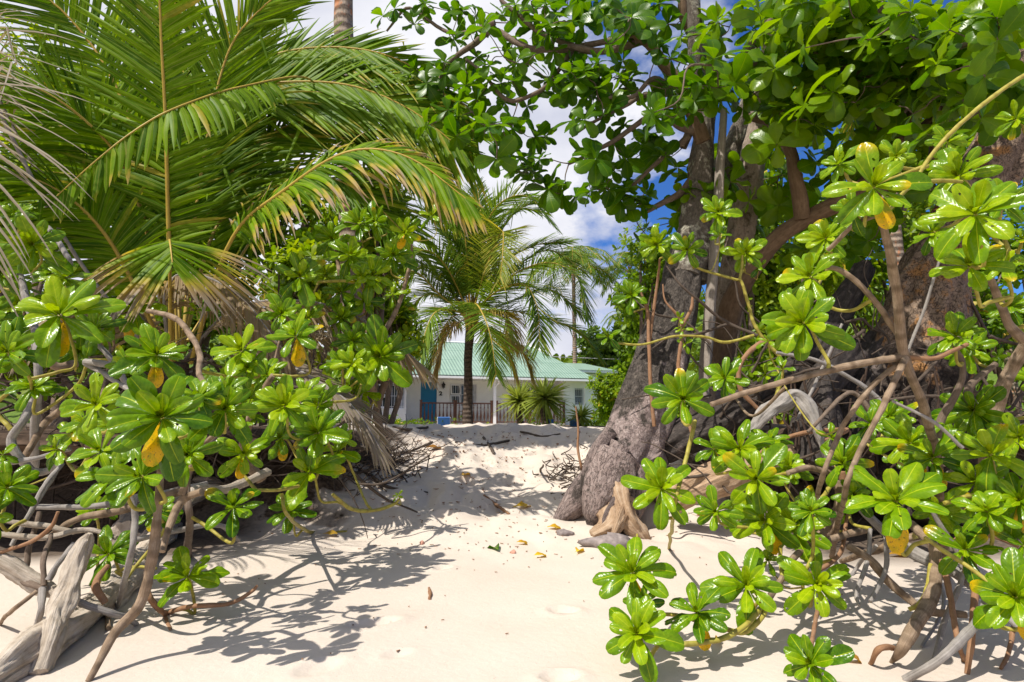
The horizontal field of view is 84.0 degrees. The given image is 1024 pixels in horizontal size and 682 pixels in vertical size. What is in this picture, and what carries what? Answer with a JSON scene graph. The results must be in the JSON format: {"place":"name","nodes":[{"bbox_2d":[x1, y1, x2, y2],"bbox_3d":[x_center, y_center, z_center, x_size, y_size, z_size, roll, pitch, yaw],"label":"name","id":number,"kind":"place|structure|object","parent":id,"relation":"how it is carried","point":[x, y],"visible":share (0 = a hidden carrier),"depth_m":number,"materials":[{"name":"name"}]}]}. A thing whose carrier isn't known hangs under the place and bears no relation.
{"place":"outdoors","nodes":[
{"label":"outdoors","id":0,"kind":"place"},
{"bbox_2d":[428,587,431,599],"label":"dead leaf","id":1,"kind":"object","parent":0,"point":[429,593],"visible":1,"depth_m":2.97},
{"bbox_2d":[0,422,1023,681],"bbox_3d":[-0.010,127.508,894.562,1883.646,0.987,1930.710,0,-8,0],"label":"sand","id":2,"kind":"structure","parent":0,"point":[492,614],"depth_m":2.97,"materials":[{"name":"sand"}]},
{"bbox_2d":[0,590,37,624],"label":"dead stick","id":3,"kind":"object","parent":2,"relation":"on","point":[18,605],"visible":1,"depth_m":2.38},
{"bbox_2d":[0,164,58,324],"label":"leafy bush","id":4,"kind":"object","parent":2,"relation":"on","point":[28,277],"visible":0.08,"depth_m":7.16,"materials":[{"name":"green plant"}]},
{"bbox_2d":[0,443,62,553],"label":"beach shrub","id":5,"kind":"object","parent":2,"relation":"on","point":[18,488],"visible":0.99,"depth_m":2.56,"materials":[{"name":"green plant"}]},
{"bbox_2d":[24,511,41,566],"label":"dead stick","id":6,"kind":"object","parent":2,"relation":"on","point":[27,554],"visible":0.66,"depth_m":2.72,"materials":[{"name":"wood"}]},
{"bbox_2d":[6,520,73,534],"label":"dead stick","id":7,"kind":"object","parent":6,"relation":"on","point":[40,525],"visible":0.54,"depth_m":2.75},
{"bbox_2d":[34,586,46,624],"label":"dead stick","id":8,"kind":"object","parent":2,"relation":"on","point":[41,595],"visible":0.8,"depth_m":2.37,"materials":[{"name":"grey wood"}]},
{"bbox_2d":[0,16,140,424],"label":"broadleaf tree","id":9,"kind":"object","parent":2,"relation":"on","point":[39,287],"visible":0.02,"depth_m":11.66,"materials":[{"name":"green plant"}]},
{"bbox_2d":[0,515,182,681],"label":"driftwood log","id":10,"kind":"object","parent":2,"relation":"on","point":[19,654],"visible":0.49,"depth_m":2.34,"materials":[{"name":"wood"}]},
{"bbox_2d":[0,553,56,597],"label":"driftwood branch","id":11,"kind":"object","parent":10,"relation":"on","point":[15,570],"visible":0.61,"depth_m":2.46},
{"bbox_2d":[20,580,40,589],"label":"dead stick","id":12,"kind":"object","parent":11,"relation":"on","point":[32,584],"visible":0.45,"depth_m":2.44,"materials":[{"name":"wood"}]},
{"bbox_2d":[40,533,52,585],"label":"dead stick","id":13,"kind":"object","parent":12,"relation":"on","point":[43,560],"visible":0.98,"depth_m":2.48,"materials":[{"name":"wood"}]},
{"bbox_2d":[45,542,74,580],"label":"dead stick","id":14,"kind":"object","parent":11,"relation":"on","point":[53,570],"visible":0.86,"depth_m":2.46,"materials":[{"name":"grey wood"}]},
{"bbox_2d":[29,532,94,674],"bbox_3d":[-1.788,1.024,2.249,0.104,0.449,0.421,3,-9,-22],"label":"driftwood stump","id":15,"kind":"object","parent":10,"relation":"on","point":[63,601],"visible":0.94,"depth_m":2.26,"materials":[{"name":"wood"}]},
{"bbox_2d":[5,295,196,424],"bbox_3d":[-5.772,0.198,7.709,2.762,2.079,1.392,0,-8,0],"label":"leafy bush","id":16,"kind":"object","parent":2,"relation":"on","point":[59,419],"visible":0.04,"depth_m":7.50,"materials":[{"name":"green plant"}]},
{"bbox_2d":[0,202,210,475],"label":"beach shrub","id":17,"kind":"object","parent":2,"relation":"on","point":[51,343],"visible":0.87,"depth_m":3.13,"materials":[{"name":"green plant"}]},
{"bbox_2d":[77,598,138,626],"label":"dead stick","id":18,"kind":"object","parent":2,"relation":"on","point":[93,607],"visible":0.68,"depth_m":2.38,"materials":[{"name":"grey wood"}]},
{"bbox_2d":[105,616,111,630],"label":"dead stick","id":19,"kind":"object","parent":2,"relation":"on","point":[108,623],"visible":0.36,"depth_m":2.52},
{"bbox_2d":[47,486,190,534],"bbox_3d":[-1.974,0.871,2.915,0.653,0.241,0.128,4,-9,-27],"label":"dead stick","id":20,"kind":"object","parent":2,"relation":"on","point":[124,509],"visible":0.45,"depth_m":2.86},
{"bbox_2d":[35,481,207,509],"bbox_3d":[-2.044,0.811,2.973,0.808,0.126,0.121,2,-8,-15],"label":"dead stick","id":21,"kind":"object","parent":20,"relation":"on","point":[102,505],"visible":0.41,"depth_m":2.90,"materials":[{"name":"grey wood"}]},
{"bbox_2d":[9,473,57,545],"bbox_3d":[-2.443,0.850,2.909,0.028,0.348,0.219,-1,-8,7],"label":"dead stick","id":22,"kind":"object","parent":21,"relation":"on","point":[19,530],"visible":0.34,"depth_m":2.84,"materials":[{"name":"grey wood"}]},
{"bbox_2d":[4,309,266,681],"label":"beach shrub","id":23,"kind":"object","parent":2,"relation":"on","point":[169,453],"visible":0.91,"depth_m":2.24,"materials":[{"name":"green plant"}]},
{"bbox_2d":[0,447,71,464],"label":"dead stick","id":24,"kind":"object","parent":23,"relation":"on","point":[33,458],"visible":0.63,"depth_m":2.98,"materials":[{"name":"grey wood"}]},
{"bbox_2d":[0,425,325,457],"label":"earth bank","id":25,"kind":"structure","parent":2,"relation":"on","point":[23,439],"depth_m":4.08,"materials":[{"name":"soil"}]},
{"bbox_2d":[0,0,492,490],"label":"coconut palm","id":26,"kind":"object","parent":25,"relation":"on","point":[158,171],"visible":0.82,"depth_m":4.71,"materials":[{"name":"green plant"}]},
{"bbox_2d":[111,475,221,545],"bbox_3d":[-2.822,1.373,4.560,0.678,0.530,0.991,0,-8,0],"label":"driftwood log","id":27,"kind":"object","parent":2,"relation":"on","point":[121,525],"visible":0.19,"depth_m":4.24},
{"bbox_2d":[86,525,257,630],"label":"beach shrub","id":28,"kind":"object","parent":2,"relation":"on","point":[178,569],"visible":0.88,"depth_m":2.62,"materials":[{"name":"green plant"}]},
{"bbox_2d":[1,527,118,540],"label":"dead stick","id":29,"kind":"object","parent":28,"relation":"on","point":[20,536],"visible":0.84,"depth_m":2.69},
{"bbox_2d":[87,0,275,298],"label":"broadleaf tree","id":30,"kind":"object","parent":2,"relation":"on","point":[193,25],"visible":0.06,"depth_m":12.63,"materials":[{"name":"green plant"}]},
{"bbox_2d":[118,173,298,391],"bbox_3d":[-5.244,-1.206,9.396,3.833,5.435,1.518,0,-8,0],"label":"leafy bush","id":31,"kind":"object","parent":2,"relation":"on","point":[206,344],"visible":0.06,"depth_m":9.15,"materials":[{"name":"green plant"}]},
{"bbox_2d":[137,293,402,557],"bbox_3d":[-1.391,0.533,3.657,1.326,1.810,2.356,3,-9,-19],"label":"beach shrub","id":32,"kind":"object","parent":2,"relation":"on","point":[267,394],"visible":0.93,"depth_m":3.14,"materials":[{"name":"green plant"}]},
{"bbox_2d":[205,162,338,425],"bbox_3d":[-4.221,-1.138,9.928,3.445,5.366,1.640,0,-8,0],"label":"leafy bush","id":33,"kind":"object","parent":2,"relation":"on","point":[304,231],"visible":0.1,"depth_m":9.73,"materials":[{"name":"green plant"}]},
{"bbox_2d":[253,238,386,424],"bbox_3d":[-2.843,-0.140,7.983,1.962,2.901,1.307,-3,-9,18],"label":"leafy bush","id":34,"kind":"object","parent":2,"relation":"on","point":[301,251],"visible":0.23,"depth_m":7.85,"materials":[{"name":"green plant"}]},
{"bbox_2d":[320,530,337,534],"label":"fallen leaf","id":35,"kind":"object","parent":2,"relation":"on","point":[330,532],"visible":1,"depth_m":4.47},
{"bbox_2d":[334,0,369,422],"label":"coconut palm","id":36,"kind":"object","parent":2,"relation":"on","point":[343,10],"visible":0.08,"depth_m":8.19,"materials":[{"name":"brown plant"}]},
{"bbox_2d":[275,200,439,433],"bbox_3d":[-1.311,-0.271,4.857,1.314,2.139,1.204,0,-8,0],"label":"beach shrub","id":37,"kind":"object","parent":2,"relation":"on","point":[379,364],"visible":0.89,"depth_m":4.70,"materials":[{"name":"green plant"}]},
{"bbox_2d":[318,171,417,421],"bbox_3d":[-2.192,-0.776,8.429,1.547,4.203,1.398,0,-8,0],"label":"leafy bush","id":38,"kind":"object","parent":2,"relation":"on","point":[369,245],"visible":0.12,"depth_m":8.46,"materials":[{"name":"green plant"}]},
{"bbox_2d":[364,469,427,492],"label":"twig","id":39,"kind":"object","parent":2,"relation":"on","point":[375,478],"visible":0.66,"depth_m":5.29,"materials":[{"name":"wood"}]},
{"bbox_2d":[372,275,429,423],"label":"leafy bush","id":40,"kind":"object","parent":2,"relation":"on","point":[406,318],"visible":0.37,"depth_m":10.88,"materials":[{"name":"green plant"}]},
{"bbox_2d":[392,426,428,430],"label":"twig","id":41,"kind":"object","parent":2,"relation":"on","point":[409,429],"visible":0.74,"depth_m":6.86,"materials":[{"name":"wood"}]},
{"bbox_2d":[392,441,432,454],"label":"twig","id":42,"kind":"object","parent":2,"relation":"on","point":[427,444],"visible":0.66,"depth_m":6.55,"materials":[{"name":"wood"}]},
{"bbox_2d":[291,414,587,495],"bbox_3d":[-0.431,1.132,5.972,3.153,0.775,2.080,0,-8,0],"label":"brushwood","id":43,"kind":"object","parent":2,"relation":"on","point":[399,460],"visible":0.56,"depth_m":5.83,"materials":[{"name":"brown plant"}]},
{"bbox_2d":[437,417,450,425],"bbox_3d":[-2.959,3.924,25.155,0.569,1.105,1.896,0,-8,-3],"label":"cooler box","id":44,"kind":"object","parent":2,"relation":"on","point":[446,420],"visible":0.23,"depth_m":24.33,"materials":[{"name":"blue plastic"}]},
{"bbox_2d":[455,439,509,445],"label":"twig","id":45,"kind":"object","parent":2,"relation":"on","point":[499,442],"visible":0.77,"depth_m":7.13,"materials":[{"name":"wood"}]},
{"bbox_2d":[482,436,494,454],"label":"twig","id":46,"kind":"object","parent":2,"relation":"on","point":[490,447],"visible":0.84,"depth_m":6.87,"materials":[{"name":"wood"}]},
{"bbox_2d":[371,340,617,424],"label":"beach house","id":47,"kind":"structure","parent":2,"relation":"on","point":[419,400],"depth_m":33.07,"materials":[{"name":"paint"}]},
{"bbox_2d":[379,384,404,408],"bbox_3d":[-6.473,2.946,30.414,1.538,1.357,0.270,3,-9,-18],"label":"window","id":48,"kind":"structure","parent":47,"relation":"in","point":[394,392],"depth_m":30.55,"materials":[{"name":"white paint"}]},
{"bbox_2d":[421,382,436,423],"bbox_3d":[-4.766,3.524,32.439,0.926,2.344,0.130,3,-9,-18],"label":"door","id":49,"kind":"structure","parent":47,"relation":"in","point":[428,394],"depth_m":32.43,"materials":[{"name":"blue paint"}]},
{"bbox_2d":[450,383,476,405],"bbox_3d":[-2.822,3.134,33.050,1.611,1.311,0.270,3,-9,-18],"label":"window","id":50,"kind":"structure","parent":47,"relation":"in","point":[456,390],"depth_m":33.02,"materials":[{"name":"glass"}]},
{"bbox_2d":[473,408,483,423],"bbox_3d":[-1.900,4.271,32.568,0.490,0.900,0.540,7,-10,-39],"label":"porch chair","id":51,"kind":"object","parent":47,"relation":"on","point":[482,410],"visible":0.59,"depth_m":32.65,"materials":[{"name":"white paint"}]},
{"bbox_2d":[515,384,553,406],"bbox_3d":[1.570,3.319,34.501,2.944,1.333,0.270,3,-9,-18],"label":"window","id":52,"kind":"structure","parent":47,"relation":"in","point":[515,384],"depth_m":34.45,"materials":[{"name":"white paint"}]},
{"bbox_2d":[574,388,583,404],"bbox_3d":[4.002,3.315,33.967,0.669,1.038,0.110,3,-9,-18],"label":"window","id":53,"kind":"structure","parent":47,"relation":"in","point":[578,392],"depth_m":33.98,"materials":[{"name":"glass"}]},
{"bbox_2d":[483,494,509,514],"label":"twig","id":54,"kind":"object","parent":2,"relation":"on","point":[499,507],"visible":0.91,"depth_m":5.11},
{"bbox_2d":[388,413,607,425],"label":"weeds","id":55,"kind":"object","parent":2,"relation":"on","point":[398,421],"visible":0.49,"depth_m":24.21,"materials":[{"name":"green plant"}]},
{"bbox_2d":[395,176,607,423],"bbox_3d":[-0.632,-1.812,20.527,8.520,10.239,7.065,0,-8,0],"label":"coconut palm","id":56,"kind":"object","parent":2,"relation":"on","point":[469,270],"visible":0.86,"depth_m":19.59,"materials":[{"name":"green plant"}]},
{"bbox_2d":[0,248,1023,542],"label":"dead undergrowth","id":57,"kind":"object","parent":2,"relation":"on","point":[368,484],"visible":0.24,"depth_m":4.60,"materials":[{"name":"brown plant"}]},
{"bbox_2d":[795,323,842,421],"bbox_3d":[2.191,0.220,4.087,0.457,0.711,0.073,2,-8,-13],"label":"dead stick","id":58,"kind":"object","parent":57,"relation":"on","point":[816,379],"visible":0.55,"depth_m":4.09,"materials":[{"name":"grey wood"}]},
{"bbox_2d":[494,381,535,423],"bbox_3d":[0.268,2.885,25.358,2.514,2.504,2.533,0,-8,0],"label":"fan palm","id":59,"kind":"object","parent":2,"relation":"on","point":[515,397],"visible":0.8,"depth_m":25.14,"materials":[{"name":"green plant"}]},
{"bbox_2d":[513,501,530,506],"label":"fallen leaf","id":60,"kind":"object","parent":2,"relation":"on","point":[521,503],"visible":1,"depth_m":5.11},
{"bbox_2d":[225,430,842,658],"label":"plant litter","id":61,"kind":"object","parent":2,"relation":"on","point":[465,498],"visible":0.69,"depth_m":5.49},
{"bbox_2d":[520,431,559,436],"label":"twig","id":62,"kind":"object","parent":2,"relation":"on","point":[536,435],"visible":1,"depth_m":7.52,"materials":[{"name":"wood"}]},
{"bbox_2d":[516,375,570,424],"bbox_3d":[1.387,2.796,24.333,2.567,2.769,2.697,4,-9,-29],"label":"fan palm","id":63,"kind":"object","parent":2,"relation":"on","point":[545,397],"visible":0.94,"depth_m":24.16,"materials":[{"name":"green plant"}]},
{"bbox_2d":[556,529,574,535],"bbox_3d":[0.402,1.447,4.287,0.144,0.066,0.082,0,-8,0],"label":"stone","id":64,"kind":"object","parent":2,"relation":"on","point":[563,532],"visible":0.88,"depth_m":4.26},
{"bbox_2d":[575,406,581,470],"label":"dead stick","id":65,"kind":"object","parent":2,"relation":"on","point":[578,454],"visible":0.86,"depth_m":5.20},
{"bbox_2d":[564,403,600,425],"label":"fan palm","id":66,"kind":"object","parent":2,"relation":"on","point":[582,416],"visible":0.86,"depth_m":23.68,"materials":[{"name":"green plant"}]},
{"bbox_2d":[577,532,629,548],"bbox_3d":[0.653,1.429,4.027,0.388,0.147,0.203,0,-8,0],"label":"stone","id":67,"kind":"object","parent":2,"relation":"on","point":[613,539],"visible":0.59,"depth_m":3.98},
{"bbox_2d":[612,218,672,336],"bbox_3d":[3.248,-0.438,13.304,1.896,5.104,1.741,0,-8,0],"label":"broadleaf tree","id":68,"kind":"object","parent":2,"relation":"on","point":[649,270],"visible":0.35,"depth_m":13.27,"materials":[{"name":"green plant"}]},
{"bbox_2d":[620,368,714,549],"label":"beach shrub","id":69,"kind":"object","parent":2,"relation":"on","point":[673,394],"visible":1,"depth_m":2.75,"materials":[{"name":"green plant"}]},
{"bbox_2d":[371,0,967,539],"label":"sea almond tree","id":70,"kind":"object","parent":2,"relation":"on","point":[599,496],"visible":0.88,"depth_m":5.46,"materials":[{"name":"green plant"}]},
{"bbox_2d":[596,195,783,431],"bbox_3d":[1.352,-0.182,4.623,1.427,1.822,1.034,0,-8,0],"label":"beach shrub","id":71,"kind":"object","parent":2,"relation":"on","point":[746,248],"visible":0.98,"depth_m":4.46,"materials":[{"name":"green plant"}]},
{"bbox_2d":[699,108,726,399],"bbox_3d":[1.952,-0.891,5.529,0.421,2.920,0.196,0,-8,0],"label":"wooden post","id":72,"kind":"object","parent":2,"relation":"on","point":[705,359],"visible":0.64,"depth_m":5.45,"materials":[{"name":"wood"}]},
{"bbox_2d":[666,444,793,512],"bbox_3d":[1.818,1.043,4.403,1.277,0.592,0.339,0,-8,0],"label":"fallen log","id":73,"kind":"object","parent":2,"relation":"on","point":[695,487],"visible":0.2,"depth_m":4.29,"materials":[{"name":"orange wood"}]},
{"bbox_2d":[592,451,867,681],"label":"beach shrub","id":74,"kind":"object","parent":2,"relation":"on","point":[779,520],"visible":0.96,"depth_m":2.25,"materials":[{"name":"green plant"}]},
{"bbox_2d":[729,349,795,423],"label":"leafy bush","id":75,"kind":"object","parent":2,"relation":"on","point":[751,376],"visible":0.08,"depth_m":10.12,"materials":[{"name":"green plant"}]},
{"bbox_2d":[719,153,809,381],"bbox_3d":[4.928,-1.012,11.829,2.557,5.743,2.482,0,-8,0],"label":"broadleaf tree","id":76,"kind":"object","parent":2,"relation":"on","point":[769,268],"visible":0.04,"depth_m":11.48,"materials":[{"name":"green plant"}]},
{"bbox_2d":[664,260,875,463],"bbox_3d":[2.289,0.173,5.111,2.383,1.948,0.538,0,-8,-2],"label":"fallen log","id":77,"kind":"object","parent":2,"relation":"on","point":[850,294],"visible":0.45,"depth_m":4.92,"materials":[{"name":"wood"}]},
{"bbox_2d":[693,419,881,543],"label":"beach shrub","id":78,"kind":"object","parent":2,"relation":"on","point":[773,453],"visible":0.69,"depth_m":2.85,"materials":[{"name":"green plant"}]},
{"bbox_2d":[776,351,881,400],"bbox_3d":[2.290,0.408,3.975,0.834,0.684,0.113,-1,-8,7],"label":"dead stick","id":79,"kind":"object","parent":2,"relation":"on","point":[863,386],"visible":0.46,"depth_m":4.00,"materials":[{"name":"grey wood"}]},
{"bbox_2d":[657,0,1023,413],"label":"sea almond tree","id":80,"kind":"object","parent":2,"relation":"on","point":[940,78],"visible":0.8,"depth_m":4.68,"materials":[{"name":"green plant"}]},
{"bbox_2d":[818,544,877,618],"bbox_3d":[1.811,1.228,3.003,0.202,0.274,1.050,-6,-10,37],"label":"dead stick","id":81,"kind":"object","parent":2,"relation":"on","point":[859,563],"visible":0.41,"depth_m":3.37,"materials":[{"name":"grey wood"}]},
{"bbox_2d":[704,73,1023,577],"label":"beach shrub","id":82,"kind":"object","parent":2,"relation":"on","point":[978,202],"visible":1,"depth_m":2.32,"materials":[{"name":"green plant"}]},
{"bbox_2d":[728,425,1023,455],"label":"earth bank","id":83,"kind":"structure","parent":2,"relation":"on","point":[845,436],"depth_m":4.49,"materials":[{"name":"soil"}]},
{"bbox_2d":[839,507,964,563],"bbox_3d":[2.154,1.143,3.305,0.524,0.494,0.734,6,-10,-36],"label":"dead stick","id":84,"kind":"object","parent":2,"relation":"on","point":[853,557],"visible":0.3,"depth_m":3.18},
{"bbox_2d":[782,49,1023,527],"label":"takamaka tree","id":85,"kind":"object","parent":2,"relation":"on","point":[916,266],"visible":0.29,"depth_m":4.70,"materials":[{"name":"brown plant"}]},
{"bbox_2d":[830,367,1023,681],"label":"beach shrub","id":86,"kind":"object","parent":2,"relation":"on","point":[995,495],"visible":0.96,"depth_m":2.31,"materials":[{"name":"green plant"}]},
{"bbox_2d":[806,390,905,453],"bbox_3d":[2.204,0.530,3.712,0.622,0.423,0.140,0,-8,0],"label":"dead stick","id":87,"kind":"object","parent":86,"relation":"on","point":[837,400],"visible":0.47,"depth_m":3.74,"materials":[{"name":"wood"}]},
{"bbox_2d":[938,534,1018,547],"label":"dead stick","id":88,"kind":"object","parent":86,"relation":"on","point":[996,538],"visible":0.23,"depth_m":2.81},
{"bbox_2d":[920,585,946,647],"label":"dead stick","id":89,"kind":"object","parent":2,"relation":"on","point":[935,624],"visible":0.59,"depth_m":2.44,"materials":[{"name":"grey wood"}]},
{"bbox_2d":[972,206,1023,424],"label":"leafy bush","id":90,"kind":"object","parent":2,"relation":"on","point":[998,327],"visible":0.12,"depth_m":9.38,"materials":[{"name":"green plant"}]},
{"bbox_2d":[999,625,1015,669],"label":"dead stick","id":91,"kind":"object","parent":2,"relation":"on","point":[1008,650],"visible":0.45,"depth_m":2.16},
{"bbox_2d":[0,284,1023,422],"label":"hillside","id":92,"kind":"structure","parent":0,"point":[13,416],"depth_m":105.29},
{"bbox_2d":[0,260,1023,422],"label":"forest","id":93,"kind":"object","parent":92,"relation":"on","point":[326,371],"visible":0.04,"depth_m":107.28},
{"bbox_2d":[0,0,1023,359],"label":"sky","id":94,"kind":"structure","parent":0,"point":[591,223],"materials":[{"name":"white"}]},
{"bbox_2d":[551,356,698,361],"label":"power line","id":95,"kind":"object","parent":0,"point":[592,358],"visible":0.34,"depth_m":44.23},
{"bbox_2d":[759,427,849,452],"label":"dead stick","id":96,"kind":"object","parent":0,"point":[804,432],"visible":0.45,"depth_m":3.84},
{"bbox_2d":[746,389,826,457],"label":"dead branch","id":97,"kind":"object","parent":96,"relation":"on","point":[805,402],"visible":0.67,"depth_m":3.83,"materials":[{"name":"grey wood"}]},
{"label":"lawn","id":98,"kind":"structure","parent":0,"visible":0},
{"bbox_2d":[520,245,625,362],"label":"coconut palm","id":99,"kind":"object","parent":98,"relation":"on","point":[596,269],"visible":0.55,"depth_m":42.85,"materials":[{"name":"green plant"}]},
{"bbox_2d":[572,324,626,390],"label":"broadleaf tree","id":100,"kind":"object","parent":98,"relation":"on","point":[608,352],"visible":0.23,"depth_m":47.10,"materials":[{"name":"green plant"}]},
{"bbox_2d":[585,365,625,424],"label":"leafy bush","id":101,"kind":"object","parent":98,"relation":"on","point":[606,395],"visible":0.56,"depth_m":29.19,"materials":[{"name":"green plant"}]},
{"bbox_2d":[601,311,626,328],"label":"coconut palm","id":102,"kind":"object","parent":98,"relation":"on","point":[609,322],"visible":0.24,"depth_m":81.84,"materials":[{"name":"green plant"}]},
{"bbox_2d":[589,251,645,324],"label":"coconut palm","id":103,"kind":"object","parent":98,"relation":"on","point":[626,256],"visible":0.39,"depth_m":45.07,"materials":[{"name":"green plant"}]},
{"bbox_2d":[605,270,654,375],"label":"broadleaf tree","id":104,"kind":"object","parent":98,"relation":"on","point":[629,333],"visible":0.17,"depth_m":40.23,"materials":[{"name":"green plant"}]},
{"bbox_2d":[690,248,846,422],"bbox_3d":[5.461,-0.140,12.212,3.136,4.146,2.779,0,-8,0],"label":"broadleaf tree","id":105,"kind":"object","parent":98,"relation":"on","point":[771,289],"visible":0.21,"depth_m":11.45,"materials":[{"name":"green plant"}]},
{"bbox_2d":[792,188,934,340],"bbox_3d":[8.127,-0.913,12.861,3.768,5.908,2.352,-3,-9,22],"label":"broadleaf tree","id":106,"kind":"object","parent":98,"relation":"on","point":[880,278],"visible":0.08,"depth_m":12.41,"materials":[{"name":"green plant"}]},
{"bbox_2d":[793,9,954,287],"bbox_3d":[7.953,-2.364,11.987,5.154,8.960,4.843,0,-8,0],"label":"coconut palm","id":107,"kind":"object","parent":98,"relation":"on","point":[897,239],"visible":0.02,"depth_m":11.81,"materials":[{"name":"grey plant"}]},
{"bbox_2d":[833,116,1023,298],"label":"broadleaf tree","id":108,"kind":"object","parent":98,"relation":"on","point":[923,149],"visible":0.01,"depth_m":14.59,"materials":[{"name":"green plant"}]},
{"bbox_2d":[982,306,1023,424],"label":"coconut palm","id":109,"kind":"object","parent":98,"relation":"on","point":[1010,350],"visible":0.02,"depth_m":19.00,"materials":[{"name":"green plant"}]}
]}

